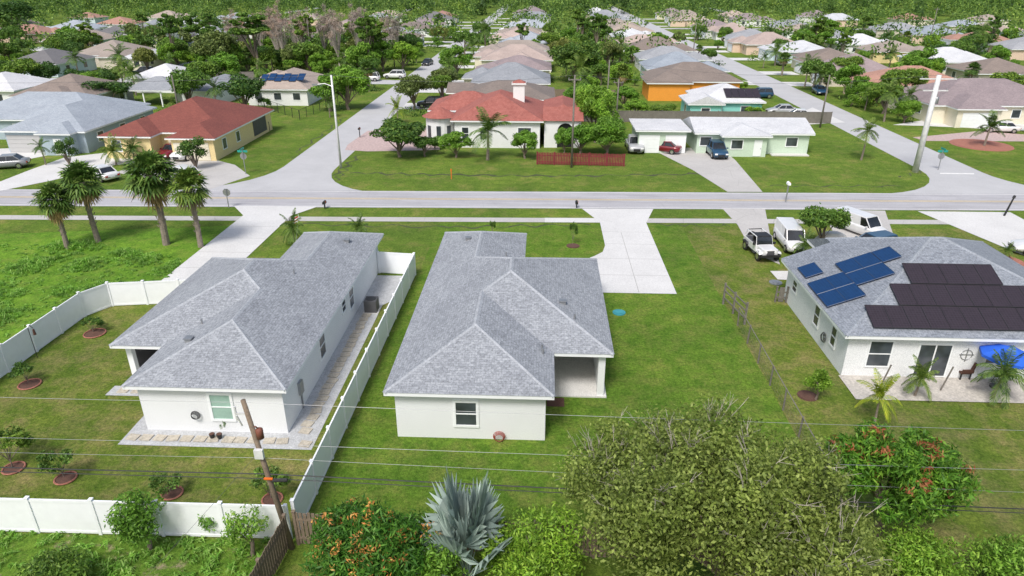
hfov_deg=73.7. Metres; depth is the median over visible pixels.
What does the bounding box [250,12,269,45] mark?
bare tree
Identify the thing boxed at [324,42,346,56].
broadleaf tree
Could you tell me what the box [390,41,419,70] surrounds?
broadleaf tree
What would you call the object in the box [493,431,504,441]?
garden hose
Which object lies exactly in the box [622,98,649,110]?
broadleaf tree
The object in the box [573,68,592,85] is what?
palm tree
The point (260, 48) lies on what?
broadleaf tree
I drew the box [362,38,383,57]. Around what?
broadleaf tree
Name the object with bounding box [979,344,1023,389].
parasol
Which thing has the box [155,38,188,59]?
broadleaf tree
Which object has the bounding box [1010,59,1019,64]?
mango tree
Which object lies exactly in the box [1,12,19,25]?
pine tree
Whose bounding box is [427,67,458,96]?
broadleaf tree
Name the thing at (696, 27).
broadleaf tree
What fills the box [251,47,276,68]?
broadleaf tree
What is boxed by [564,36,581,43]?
broadleaf tree
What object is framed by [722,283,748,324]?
wooden gate
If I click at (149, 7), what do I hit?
trees
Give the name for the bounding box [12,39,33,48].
broadleaf tree
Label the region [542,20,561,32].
broadleaf tree
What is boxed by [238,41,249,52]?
broadleaf tree
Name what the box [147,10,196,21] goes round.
house
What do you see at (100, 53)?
house
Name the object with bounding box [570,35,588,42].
broadleaf tree
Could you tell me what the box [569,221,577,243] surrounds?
fruit tree
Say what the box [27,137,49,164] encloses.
palm tree
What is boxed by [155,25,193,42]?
broadleaf tree
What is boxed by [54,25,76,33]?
broadleaf tree
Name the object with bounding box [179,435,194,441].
stepping stone
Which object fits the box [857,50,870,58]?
mango tree
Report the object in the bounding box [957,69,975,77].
palm tree
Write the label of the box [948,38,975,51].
broadleaf tree
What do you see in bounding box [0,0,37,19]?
broadleaf tree
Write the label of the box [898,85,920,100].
palm tree
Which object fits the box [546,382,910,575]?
oak tree
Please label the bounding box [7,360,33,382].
fruit tree
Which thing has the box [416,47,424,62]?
broadleaf tree
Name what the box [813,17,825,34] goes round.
pine tree
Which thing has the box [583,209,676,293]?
driveway
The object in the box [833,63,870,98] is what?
broadleaf tree
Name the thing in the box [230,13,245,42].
bare tree
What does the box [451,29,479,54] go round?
broadleaf tree
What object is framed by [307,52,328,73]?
broadleaf tree
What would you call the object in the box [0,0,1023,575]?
ground
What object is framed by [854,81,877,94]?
mango tree
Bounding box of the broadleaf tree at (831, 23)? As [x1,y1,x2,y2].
[811,18,844,31]
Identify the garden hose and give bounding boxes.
[191,411,199,419]
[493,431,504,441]
[820,332,825,342]
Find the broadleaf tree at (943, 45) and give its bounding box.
[931,44,986,55]
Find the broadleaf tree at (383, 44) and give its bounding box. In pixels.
[370,40,396,71]
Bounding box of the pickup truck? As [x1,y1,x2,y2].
[624,134,644,152]
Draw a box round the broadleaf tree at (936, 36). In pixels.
[922,33,941,46]
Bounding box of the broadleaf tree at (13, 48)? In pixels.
[0,41,21,59]
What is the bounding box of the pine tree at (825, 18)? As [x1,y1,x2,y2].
[814,16,828,30]
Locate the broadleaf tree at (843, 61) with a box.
[829,55,865,65]
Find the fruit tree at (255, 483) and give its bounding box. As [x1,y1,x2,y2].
[247,465,291,497]
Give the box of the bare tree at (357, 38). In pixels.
[347,2,364,44]
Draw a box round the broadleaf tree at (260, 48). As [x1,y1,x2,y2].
[249,45,267,53]
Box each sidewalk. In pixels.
[0,215,946,223]
[545,218,599,222]
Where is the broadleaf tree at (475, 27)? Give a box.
[471,22,490,42]
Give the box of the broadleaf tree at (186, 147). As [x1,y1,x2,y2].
[175,135,207,168]
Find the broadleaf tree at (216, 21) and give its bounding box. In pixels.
[198,17,222,26]
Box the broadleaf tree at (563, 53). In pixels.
[547,39,603,82]
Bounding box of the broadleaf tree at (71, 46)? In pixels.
[60,39,84,51]
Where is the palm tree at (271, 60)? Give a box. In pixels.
[263,47,277,70]
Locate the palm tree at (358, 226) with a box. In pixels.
[346,212,367,232]
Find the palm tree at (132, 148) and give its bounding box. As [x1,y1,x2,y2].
[120,135,142,159]
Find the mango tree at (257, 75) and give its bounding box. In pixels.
[254,69,270,77]
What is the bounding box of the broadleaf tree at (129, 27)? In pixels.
[123,23,140,34]
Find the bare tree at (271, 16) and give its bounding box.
[264,9,277,36]
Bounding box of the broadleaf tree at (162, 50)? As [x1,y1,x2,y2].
[156,42,182,63]
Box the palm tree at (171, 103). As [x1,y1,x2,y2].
[162,94,179,107]
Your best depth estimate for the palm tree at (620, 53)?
164.35 m
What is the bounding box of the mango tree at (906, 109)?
[891,100,922,122]
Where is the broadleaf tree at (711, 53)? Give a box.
[700,49,717,58]
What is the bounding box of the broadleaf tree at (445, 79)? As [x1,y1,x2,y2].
[430,73,451,96]
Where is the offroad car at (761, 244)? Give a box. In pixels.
[743,228,780,260]
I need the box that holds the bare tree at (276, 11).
[265,0,283,50]
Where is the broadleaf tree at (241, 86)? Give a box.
[217,72,265,103]
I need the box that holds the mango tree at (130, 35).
[127,34,136,42]
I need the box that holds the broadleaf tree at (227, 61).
[207,51,240,72]
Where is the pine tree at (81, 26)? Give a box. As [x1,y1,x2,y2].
[76,22,97,46]
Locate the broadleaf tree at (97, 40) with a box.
[89,36,99,45]
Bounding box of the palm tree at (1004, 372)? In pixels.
[970,345,1023,408]
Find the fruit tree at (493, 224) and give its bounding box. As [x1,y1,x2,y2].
[489,221,495,229]
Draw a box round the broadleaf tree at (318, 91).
[308,73,347,110]
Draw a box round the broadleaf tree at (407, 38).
[398,33,416,45]
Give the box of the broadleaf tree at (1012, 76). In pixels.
[989,70,1023,84]
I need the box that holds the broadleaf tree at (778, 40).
[772,38,788,43]
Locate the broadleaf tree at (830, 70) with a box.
[800,59,836,86]
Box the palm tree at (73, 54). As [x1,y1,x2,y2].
[61,48,85,69]
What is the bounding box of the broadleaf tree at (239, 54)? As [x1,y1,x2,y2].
[228,44,245,59]
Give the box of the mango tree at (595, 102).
[575,84,620,142]
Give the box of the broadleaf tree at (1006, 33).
[1000,26,1018,38]
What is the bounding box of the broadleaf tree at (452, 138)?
[437,130,473,157]
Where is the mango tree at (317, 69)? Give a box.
[311,65,322,72]
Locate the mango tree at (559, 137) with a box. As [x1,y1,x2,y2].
[553,127,570,152]
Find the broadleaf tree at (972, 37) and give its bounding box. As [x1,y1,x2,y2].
[958,34,985,44]
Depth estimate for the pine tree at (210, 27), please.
160.99 m
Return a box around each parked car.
[0,153,30,168]
[92,164,120,182]
[135,66,153,72]
[158,142,172,158]
[169,152,188,160]
[170,164,200,179]
[369,72,379,80]
[383,69,405,78]
[416,96,441,107]
[421,58,433,65]
[659,141,681,154]
[705,139,728,158]
[757,87,773,98]
[765,104,795,111]
[789,108,807,111]
[812,85,827,94]
[855,230,897,236]
[980,120,1021,133]
[1008,239,1023,253]
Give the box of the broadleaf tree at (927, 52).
[904,46,947,64]
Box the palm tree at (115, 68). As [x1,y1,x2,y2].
[105,56,129,81]
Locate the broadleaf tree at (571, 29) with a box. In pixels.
[560,26,579,37]
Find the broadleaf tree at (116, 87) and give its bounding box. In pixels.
[77,81,133,96]
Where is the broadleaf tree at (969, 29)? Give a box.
[966,24,990,32]
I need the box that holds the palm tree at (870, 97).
[858,86,874,109]
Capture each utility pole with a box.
[171,75,177,103]
[233,399,294,549]
[568,75,580,167]
[607,60,609,88]
[614,79,623,110]
[819,75,829,127]
[912,75,956,172]
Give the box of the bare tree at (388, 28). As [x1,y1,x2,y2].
[380,16,399,59]
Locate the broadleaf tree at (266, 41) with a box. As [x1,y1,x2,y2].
[261,36,275,46]
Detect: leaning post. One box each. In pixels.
[880,364,891,387]
[940,367,953,390]
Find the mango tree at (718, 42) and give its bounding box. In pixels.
[713,39,724,49]
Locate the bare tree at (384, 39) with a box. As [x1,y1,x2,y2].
[375,18,390,40]
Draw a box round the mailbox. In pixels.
[785,181,790,202]
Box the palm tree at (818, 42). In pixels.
[811,36,827,47]
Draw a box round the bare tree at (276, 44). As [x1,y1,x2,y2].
[265,19,283,49]
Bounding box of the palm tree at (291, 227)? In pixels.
[279,208,303,243]
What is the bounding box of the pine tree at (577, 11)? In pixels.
[571,7,586,31]
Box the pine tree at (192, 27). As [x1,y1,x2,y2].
[183,13,207,41]
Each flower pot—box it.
[209,432,214,438]
[216,432,221,439]
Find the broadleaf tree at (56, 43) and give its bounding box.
[45,34,63,48]
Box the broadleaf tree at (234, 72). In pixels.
[220,71,238,75]
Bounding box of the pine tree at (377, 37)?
[368,21,382,43]
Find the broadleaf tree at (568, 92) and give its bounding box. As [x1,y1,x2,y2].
[562,82,590,97]
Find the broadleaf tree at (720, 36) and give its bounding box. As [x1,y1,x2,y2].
[717,31,727,40]
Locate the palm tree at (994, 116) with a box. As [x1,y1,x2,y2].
[970,110,1011,145]
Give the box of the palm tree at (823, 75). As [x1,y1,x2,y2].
[809,63,833,84]
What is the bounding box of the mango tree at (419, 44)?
[414,41,423,48]
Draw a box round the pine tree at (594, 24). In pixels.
[588,13,608,42]
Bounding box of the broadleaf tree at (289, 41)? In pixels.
[283,34,299,43]
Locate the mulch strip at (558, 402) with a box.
[547,398,563,406]
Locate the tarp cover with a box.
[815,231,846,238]
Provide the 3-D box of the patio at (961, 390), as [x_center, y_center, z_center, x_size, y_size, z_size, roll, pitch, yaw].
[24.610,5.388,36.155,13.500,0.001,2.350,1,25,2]
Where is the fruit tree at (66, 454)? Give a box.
[35,448,74,476]
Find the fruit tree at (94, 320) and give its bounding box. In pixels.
[78,315,104,331]
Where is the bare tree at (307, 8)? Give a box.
[297,7,311,35]
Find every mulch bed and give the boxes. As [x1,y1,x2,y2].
[1,461,25,474]
[17,378,41,389]
[53,471,77,485]
[83,328,106,338]
[160,485,183,500]
[261,491,282,504]
[566,243,579,247]
[797,390,817,401]
[949,139,1013,151]
[1007,256,1023,265]
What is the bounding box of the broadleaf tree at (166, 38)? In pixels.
[155,36,188,63]
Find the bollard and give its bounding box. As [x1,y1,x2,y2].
[1003,195,1015,215]
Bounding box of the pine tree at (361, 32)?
[354,15,376,52]
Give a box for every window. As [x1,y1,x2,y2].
[96,130,103,141]
[111,140,122,151]
[119,93,124,98]
[206,392,236,421]
[221,136,227,149]
[235,130,240,142]
[273,92,281,99]
[292,93,300,100]
[318,332,326,361]
[341,298,346,315]
[348,287,354,311]
[428,125,430,136]
[436,126,440,136]
[447,125,450,133]
[452,400,478,427]
[461,127,468,138]
[517,127,531,132]
[699,136,712,145]
[730,139,743,149]
[785,137,798,146]
[791,277,798,295]
[811,303,821,329]
[828,323,838,349]
[864,340,895,367]
[983,343,1014,364]
[1010,109,1021,118]
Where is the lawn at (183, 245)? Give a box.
[0,225,229,342]
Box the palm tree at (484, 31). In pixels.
[474,18,496,46]
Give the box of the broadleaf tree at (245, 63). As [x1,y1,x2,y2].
[240,59,253,71]
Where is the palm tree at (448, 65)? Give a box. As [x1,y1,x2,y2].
[440,55,458,72]
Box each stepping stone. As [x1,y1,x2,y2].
[116,388,128,392]
[125,433,140,440]
[138,434,153,440]
[152,434,167,440]
[165,435,179,441]
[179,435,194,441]
[193,435,207,441]
[206,436,218,442]
[221,436,235,442]
[233,436,247,442]
[246,436,259,443]
[262,437,275,443]
[276,437,288,443]
[298,427,312,433]
[298,440,312,447]
[300,420,314,426]
[306,414,319,419]
[310,407,321,413]
[312,401,324,406]
[316,395,328,400]
[318,389,330,394]
[321,383,333,388]
[326,377,338,383]
[327,372,339,377]
[330,367,341,371]
[334,362,344,366]
[336,357,346,361]
[340,352,349,356]
[342,347,352,351]
[345,343,355,346]
[347,338,357,342]
[349,333,359,337]
[353,329,361,333]
[355,325,364,328]
[356,321,365,324]
[359,317,367,320]
[361,313,370,316]
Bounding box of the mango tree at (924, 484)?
[823,417,992,536]
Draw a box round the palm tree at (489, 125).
[467,106,510,159]
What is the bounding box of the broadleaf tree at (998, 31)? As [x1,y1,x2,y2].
[990,28,1000,33]
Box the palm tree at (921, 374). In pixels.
[901,354,939,401]
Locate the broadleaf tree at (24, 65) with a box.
[0,56,42,74]
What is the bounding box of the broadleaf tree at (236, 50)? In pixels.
[226,43,239,71]
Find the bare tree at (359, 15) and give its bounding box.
[344,6,366,35]
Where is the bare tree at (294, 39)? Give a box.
[280,9,301,42]
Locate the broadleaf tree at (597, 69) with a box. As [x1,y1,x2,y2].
[588,63,608,84]
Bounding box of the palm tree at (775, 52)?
[765,41,783,65]
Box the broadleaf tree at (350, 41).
[345,36,363,47]
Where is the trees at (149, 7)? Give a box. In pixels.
[0,0,1023,64]
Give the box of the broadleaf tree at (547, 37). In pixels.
[536,31,560,43]
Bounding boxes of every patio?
[771,271,787,279]
[839,375,1023,402]
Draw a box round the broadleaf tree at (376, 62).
[357,57,380,68]
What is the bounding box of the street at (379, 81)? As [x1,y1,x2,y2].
[50,78,399,83]
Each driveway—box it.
[0,148,46,158]
[0,153,134,190]
[118,158,248,188]
[161,206,314,280]
[345,128,439,150]
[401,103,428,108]
[418,88,445,92]
[424,41,453,42]
[459,65,474,67]
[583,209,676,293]
[660,148,761,191]
[703,46,725,47]
[723,209,779,263]
[729,58,758,59]
[758,71,799,74]
[783,82,812,85]
[807,107,842,123]
[830,210,892,236]
[895,120,1023,130]
[913,131,1023,140]
[918,211,1023,254]
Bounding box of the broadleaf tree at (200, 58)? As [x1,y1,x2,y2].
[194,53,209,61]
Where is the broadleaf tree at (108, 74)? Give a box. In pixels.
[89,67,116,80]
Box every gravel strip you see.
[106,386,147,428]
[118,275,401,449]
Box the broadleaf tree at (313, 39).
[298,37,321,46]
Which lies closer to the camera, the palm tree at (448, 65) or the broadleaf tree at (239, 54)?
the palm tree at (448, 65)
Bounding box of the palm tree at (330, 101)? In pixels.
[320,93,336,117]
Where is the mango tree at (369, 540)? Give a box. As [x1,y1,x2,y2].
[297,493,442,575]
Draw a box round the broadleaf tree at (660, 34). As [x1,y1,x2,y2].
[653,32,668,39]
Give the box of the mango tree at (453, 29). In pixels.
[448,27,456,38]
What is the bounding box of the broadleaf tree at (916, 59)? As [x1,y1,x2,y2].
[892,53,932,68]
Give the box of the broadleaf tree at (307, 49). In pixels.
[289,41,323,70]
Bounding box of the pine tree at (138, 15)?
[135,12,148,27]
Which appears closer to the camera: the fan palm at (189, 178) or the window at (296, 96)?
the fan palm at (189, 178)
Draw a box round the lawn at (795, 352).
[682,225,1023,575]
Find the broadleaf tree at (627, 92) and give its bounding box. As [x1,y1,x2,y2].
[612,86,639,108]
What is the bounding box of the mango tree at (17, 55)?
[9,53,21,58]
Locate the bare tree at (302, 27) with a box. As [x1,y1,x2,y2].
[290,18,310,66]
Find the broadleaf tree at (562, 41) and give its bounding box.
[548,37,576,49]
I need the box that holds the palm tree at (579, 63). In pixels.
[565,53,592,77]
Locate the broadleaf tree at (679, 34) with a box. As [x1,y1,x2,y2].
[672,31,685,43]
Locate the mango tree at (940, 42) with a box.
[928,41,945,48]
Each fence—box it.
[0,278,184,377]
[0,496,292,537]
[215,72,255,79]
[249,513,288,575]
[255,90,358,118]
[289,251,415,529]
[291,510,646,558]
[536,151,624,166]
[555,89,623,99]
[582,110,832,122]
[737,308,838,506]
[774,286,789,302]
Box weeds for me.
[0,237,181,336]
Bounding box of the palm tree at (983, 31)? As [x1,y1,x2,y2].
[970,20,997,49]
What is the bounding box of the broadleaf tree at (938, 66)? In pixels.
[931,60,945,73]
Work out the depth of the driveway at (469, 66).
164.76 m
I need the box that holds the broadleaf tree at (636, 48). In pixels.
[624,45,638,62]
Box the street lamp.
[312,75,341,167]
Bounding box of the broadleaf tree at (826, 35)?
[813,31,835,46]
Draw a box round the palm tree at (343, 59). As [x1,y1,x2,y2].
[340,48,349,64]
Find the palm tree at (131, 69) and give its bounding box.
[118,61,141,95]
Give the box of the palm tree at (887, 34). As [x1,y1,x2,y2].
[880,30,892,39]
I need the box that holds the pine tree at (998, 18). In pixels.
[985,14,1002,51]
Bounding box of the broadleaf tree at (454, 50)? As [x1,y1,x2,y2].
[438,44,472,72]
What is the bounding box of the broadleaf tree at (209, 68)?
[185,60,220,77]
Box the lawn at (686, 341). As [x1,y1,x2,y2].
[309,222,832,548]
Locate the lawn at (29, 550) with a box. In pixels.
[0,532,276,575]
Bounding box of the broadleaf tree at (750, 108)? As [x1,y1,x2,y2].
[744,104,764,110]
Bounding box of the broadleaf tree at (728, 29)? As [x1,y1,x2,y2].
[719,26,733,41]
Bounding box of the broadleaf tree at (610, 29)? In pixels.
[597,26,613,40]
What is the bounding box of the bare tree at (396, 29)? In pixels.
[387,14,402,41]
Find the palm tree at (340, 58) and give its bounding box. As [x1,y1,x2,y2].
[334,50,345,63]
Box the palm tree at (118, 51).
[105,42,131,79]
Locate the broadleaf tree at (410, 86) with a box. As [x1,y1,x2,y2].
[393,74,432,109]
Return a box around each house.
[0,18,43,29]
[0,71,52,100]
[0,91,156,155]
[1,24,60,42]
[8,73,134,100]
[17,48,96,76]
[39,28,118,48]
[49,20,108,29]
[69,12,109,23]
[77,40,155,68]
[95,25,125,35]
[96,16,145,27]
[97,96,273,160]
[109,231,383,432]
[124,41,192,70]
[124,74,239,106]
[129,63,185,92]
[139,19,184,36]
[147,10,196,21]
[218,12,251,23]
[247,67,323,105]
[290,12,329,24]
[369,10,406,21]
[372,13,399,25]
[382,231,614,439]
[386,26,420,33]
[386,29,425,44]
[402,22,434,36]
[413,18,448,26]
[415,11,456,24]
[422,79,583,147]
[439,10,458,21]
[446,80,554,100]
[461,62,550,85]
[473,44,552,72]
[474,55,551,72]
[477,40,549,51]
[489,28,540,43]
[495,25,541,33]
[498,31,549,51]
[503,19,546,32]
[511,12,547,21]
[512,6,546,14]
[512,11,550,20]
[585,7,600,17]
[590,10,623,21]
[606,18,640,27]
[607,13,631,22]
[607,23,654,39]
[609,28,650,41]
[615,34,680,50]
[623,36,697,60]
[633,46,711,70]
[638,51,728,75]
[640,62,742,100]
[655,7,678,19]
[664,10,704,22]
[668,14,708,26]
[678,83,766,110]
[682,117,815,156]
[690,19,726,34]
[702,22,748,39]
[717,10,742,21]
[723,29,761,46]
[726,32,792,54]
[727,13,775,26]
[757,40,823,62]
[762,20,809,31]
[775,23,810,38]
[781,237,1023,378]
[791,48,847,74]
[795,10,827,22]
[810,53,888,86]
[813,30,841,43]
[815,13,857,26]
[825,33,887,53]
[843,65,952,101]
[853,40,923,62]
[868,22,916,37]
[887,13,933,26]
[888,78,1023,127]
[896,47,986,73]
[898,25,962,43]
[935,20,983,30]
[940,31,1009,51]
[945,58,1023,78]
[957,23,1022,34]
[964,14,1010,25]
[987,37,1023,59]
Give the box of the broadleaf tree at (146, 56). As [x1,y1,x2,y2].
[131,47,157,69]
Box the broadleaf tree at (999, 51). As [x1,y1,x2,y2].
[983,44,1012,60]
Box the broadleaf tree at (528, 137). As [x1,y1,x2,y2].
[510,129,537,158]
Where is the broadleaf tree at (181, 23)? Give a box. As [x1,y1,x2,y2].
[163,17,183,26]
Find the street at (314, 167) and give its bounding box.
[195,7,508,190]
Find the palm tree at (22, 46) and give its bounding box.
[13,39,32,55]
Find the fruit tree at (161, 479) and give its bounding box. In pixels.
[148,472,183,496]
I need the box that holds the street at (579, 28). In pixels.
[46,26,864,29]
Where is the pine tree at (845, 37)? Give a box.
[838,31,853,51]
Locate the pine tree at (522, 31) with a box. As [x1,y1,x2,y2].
[515,22,529,39]
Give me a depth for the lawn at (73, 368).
32.21 m
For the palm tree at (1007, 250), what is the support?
on the mulch bed at (1020, 262)
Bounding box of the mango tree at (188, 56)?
[180,50,196,63]
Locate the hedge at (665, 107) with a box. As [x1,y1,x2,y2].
[649,103,677,110]
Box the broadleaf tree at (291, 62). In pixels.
[281,55,305,67]
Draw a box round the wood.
[0,0,1023,15]
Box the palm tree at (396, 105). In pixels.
[386,94,406,118]
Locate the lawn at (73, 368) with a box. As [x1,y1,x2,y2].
[0,302,388,535]
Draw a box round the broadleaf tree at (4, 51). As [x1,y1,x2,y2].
[0,43,21,56]
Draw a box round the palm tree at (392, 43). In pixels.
[387,41,398,68]
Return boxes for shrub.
[0,56,9,60]
[15,543,91,575]
[103,487,166,549]
[197,514,215,532]
[219,502,269,556]
[266,57,283,70]
[404,507,431,553]
[415,543,471,575]
[432,36,443,47]
[474,501,588,575]
[484,531,515,562]
[617,52,630,61]
[630,76,638,84]
[802,367,833,399]
[842,94,859,106]
[843,83,859,96]
[855,91,874,105]
[875,520,993,575]
[959,529,1023,575]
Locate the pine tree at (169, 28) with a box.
[153,13,179,63]
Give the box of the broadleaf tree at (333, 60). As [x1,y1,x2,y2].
[321,50,339,72]
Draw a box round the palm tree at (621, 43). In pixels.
[615,35,628,60]
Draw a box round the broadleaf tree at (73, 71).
[63,68,93,75]
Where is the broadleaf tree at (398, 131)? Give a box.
[369,117,425,156]
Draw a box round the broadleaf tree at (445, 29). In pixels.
[429,25,448,39]
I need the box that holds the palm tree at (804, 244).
[792,227,814,252]
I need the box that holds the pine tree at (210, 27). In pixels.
[202,25,216,31]
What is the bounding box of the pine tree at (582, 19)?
[577,14,590,33]
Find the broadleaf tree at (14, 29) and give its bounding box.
[0,25,23,39]
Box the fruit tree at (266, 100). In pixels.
[256,97,271,107]
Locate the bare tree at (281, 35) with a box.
[270,18,288,48]
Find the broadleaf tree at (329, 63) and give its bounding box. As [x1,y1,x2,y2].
[316,58,330,72]
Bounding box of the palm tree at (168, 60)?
[162,51,176,64]
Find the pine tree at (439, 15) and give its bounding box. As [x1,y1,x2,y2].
[433,13,442,24]
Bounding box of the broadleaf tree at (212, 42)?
[188,29,238,71]
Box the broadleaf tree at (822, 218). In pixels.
[797,202,852,237]
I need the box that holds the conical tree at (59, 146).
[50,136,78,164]
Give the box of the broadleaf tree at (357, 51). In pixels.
[344,41,381,69]
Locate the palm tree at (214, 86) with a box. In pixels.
[200,76,226,98]
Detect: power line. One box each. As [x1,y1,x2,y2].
[0,437,1009,469]
[0,467,1023,509]
[0,471,1020,512]
[1,397,1023,430]
[3,452,1007,491]
[69,75,322,82]
[152,458,253,569]
[335,75,570,81]
[579,75,934,83]
[612,60,815,75]
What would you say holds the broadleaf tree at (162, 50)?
on the ground at (832, 162)
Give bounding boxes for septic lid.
[613,309,625,315]
[769,280,781,285]
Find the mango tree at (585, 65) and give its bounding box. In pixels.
[578,62,598,71]
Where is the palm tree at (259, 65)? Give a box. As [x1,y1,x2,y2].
[249,58,270,76]
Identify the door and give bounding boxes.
[6,135,42,151]
[173,143,210,160]
[638,135,659,152]
[664,135,686,152]
[727,43,731,51]
[752,140,762,155]
[759,50,764,59]
[795,62,801,73]
[911,343,954,376]
[960,113,992,127]
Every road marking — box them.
[0,196,915,200]
[26,197,946,201]
[100,190,1023,194]
[132,205,1023,209]
[940,173,973,173]
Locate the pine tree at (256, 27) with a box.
[227,12,270,68]
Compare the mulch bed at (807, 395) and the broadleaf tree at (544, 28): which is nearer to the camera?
the mulch bed at (807, 395)
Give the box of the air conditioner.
[363,296,380,313]
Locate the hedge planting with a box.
[0,25,914,121]
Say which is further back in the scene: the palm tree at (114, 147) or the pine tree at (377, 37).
the pine tree at (377, 37)
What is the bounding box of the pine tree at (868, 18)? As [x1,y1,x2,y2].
[860,14,875,29]
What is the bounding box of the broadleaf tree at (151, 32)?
[140,24,161,37]
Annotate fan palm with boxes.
[27,180,76,248]
[54,159,109,242]
[89,36,95,46]
[97,35,103,43]
[113,72,119,80]
[120,147,179,245]
[163,166,212,247]
[166,33,182,63]
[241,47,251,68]
[359,60,375,85]
[416,466,517,575]
[615,63,630,85]
[696,45,703,52]
[777,52,790,75]
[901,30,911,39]
[964,62,981,77]
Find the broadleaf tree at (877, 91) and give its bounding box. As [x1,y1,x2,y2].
[867,83,904,113]
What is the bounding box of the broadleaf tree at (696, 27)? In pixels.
[692,24,707,39]
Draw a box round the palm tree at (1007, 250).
[998,242,1015,258]
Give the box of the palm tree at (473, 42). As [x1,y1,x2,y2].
[464,37,479,58]
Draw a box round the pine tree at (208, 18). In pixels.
[200,13,214,24]
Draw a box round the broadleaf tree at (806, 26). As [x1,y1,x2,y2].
[799,24,813,33]
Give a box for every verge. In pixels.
[284,223,449,227]
[299,117,345,149]
[333,155,358,174]
[352,172,449,175]
[450,223,590,228]
[452,173,574,176]
[575,172,697,176]
[656,223,727,226]
[770,185,896,186]
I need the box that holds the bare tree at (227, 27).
[220,9,238,37]
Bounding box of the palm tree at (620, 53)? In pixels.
[609,45,629,61]
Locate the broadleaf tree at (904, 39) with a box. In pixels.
[896,37,910,44]
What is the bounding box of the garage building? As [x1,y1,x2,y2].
[629,118,691,152]
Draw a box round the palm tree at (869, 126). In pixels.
[851,117,883,159]
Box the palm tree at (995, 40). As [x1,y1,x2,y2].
[992,34,1001,42]
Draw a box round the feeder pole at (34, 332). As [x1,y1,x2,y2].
[27,325,37,357]
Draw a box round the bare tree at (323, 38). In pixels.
[312,8,329,48]
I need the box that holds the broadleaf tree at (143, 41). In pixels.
[134,34,154,46]
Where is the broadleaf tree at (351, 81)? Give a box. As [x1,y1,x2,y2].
[319,64,371,109]
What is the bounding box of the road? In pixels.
[0,189,1023,210]
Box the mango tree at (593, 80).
[575,74,600,86]
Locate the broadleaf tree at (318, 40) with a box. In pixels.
[315,37,329,46]
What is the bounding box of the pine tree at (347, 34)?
[342,21,355,36]
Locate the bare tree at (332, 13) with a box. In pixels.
[321,3,339,54]
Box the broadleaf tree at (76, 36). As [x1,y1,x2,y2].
[51,29,93,45]
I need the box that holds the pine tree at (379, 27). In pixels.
[365,16,388,69]
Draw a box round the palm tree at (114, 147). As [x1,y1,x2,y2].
[96,133,125,164]
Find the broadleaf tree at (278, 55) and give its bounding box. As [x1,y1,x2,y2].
[274,49,282,66]
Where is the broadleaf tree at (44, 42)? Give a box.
[40,38,49,48]
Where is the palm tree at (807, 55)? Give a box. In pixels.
[795,53,821,86]
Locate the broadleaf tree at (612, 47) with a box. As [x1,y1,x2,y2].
[598,41,623,65]
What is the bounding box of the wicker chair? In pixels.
[959,362,976,379]
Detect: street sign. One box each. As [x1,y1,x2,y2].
[223,189,229,207]
[237,147,246,173]
[938,147,947,169]
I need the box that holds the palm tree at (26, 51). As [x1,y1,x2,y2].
[16,46,31,54]
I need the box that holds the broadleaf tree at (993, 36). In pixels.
[969,29,996,45]
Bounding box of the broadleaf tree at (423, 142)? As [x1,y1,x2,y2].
[412,136,438,156]
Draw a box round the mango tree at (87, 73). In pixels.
[78,71,107,78]
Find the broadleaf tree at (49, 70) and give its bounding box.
[28,61,61,78]
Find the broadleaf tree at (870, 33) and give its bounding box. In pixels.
[855,29,875,36]
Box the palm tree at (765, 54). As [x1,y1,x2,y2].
[759,51,769,67]
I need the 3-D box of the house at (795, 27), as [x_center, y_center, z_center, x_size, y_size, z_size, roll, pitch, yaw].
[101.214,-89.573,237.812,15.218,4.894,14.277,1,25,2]
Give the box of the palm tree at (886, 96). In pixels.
[876,77,906,121]
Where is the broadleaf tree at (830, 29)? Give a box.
[814,25,835,35]
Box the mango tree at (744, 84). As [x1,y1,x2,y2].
[739,81,748,87]
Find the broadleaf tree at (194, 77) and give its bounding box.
[166,66,210,99]
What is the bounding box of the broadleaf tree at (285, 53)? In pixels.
[280,42,309,67]
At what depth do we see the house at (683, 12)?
316.33 m
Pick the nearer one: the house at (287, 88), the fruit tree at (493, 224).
the fruit tree at (493, 224)
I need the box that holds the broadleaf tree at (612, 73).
[606,61,633,86]
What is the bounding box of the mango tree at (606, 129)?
[581,114,628,154]
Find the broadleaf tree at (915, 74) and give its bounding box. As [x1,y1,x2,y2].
[879,66,929,86]
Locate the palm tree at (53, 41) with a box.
[41,40,56,49]
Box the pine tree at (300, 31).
[291,14,316,41]
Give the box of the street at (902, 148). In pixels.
[609,6,1023,193]
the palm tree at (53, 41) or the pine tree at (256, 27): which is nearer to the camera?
the pine tree at (256, 27)
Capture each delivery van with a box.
[773,217,806,251]
[836,206,887,234]
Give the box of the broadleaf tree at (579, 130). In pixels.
[562,123,598,152]
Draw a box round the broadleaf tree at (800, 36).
[790,28,815,40]
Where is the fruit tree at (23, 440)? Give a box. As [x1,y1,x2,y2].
[0,424,36,466]
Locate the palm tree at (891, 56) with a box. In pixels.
[883,44,902,67]
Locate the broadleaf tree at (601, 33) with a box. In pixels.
[587,28,605,39]
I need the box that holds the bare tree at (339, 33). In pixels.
[325,12,345,65]
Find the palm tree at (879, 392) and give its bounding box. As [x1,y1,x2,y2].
[854,368,902,424]

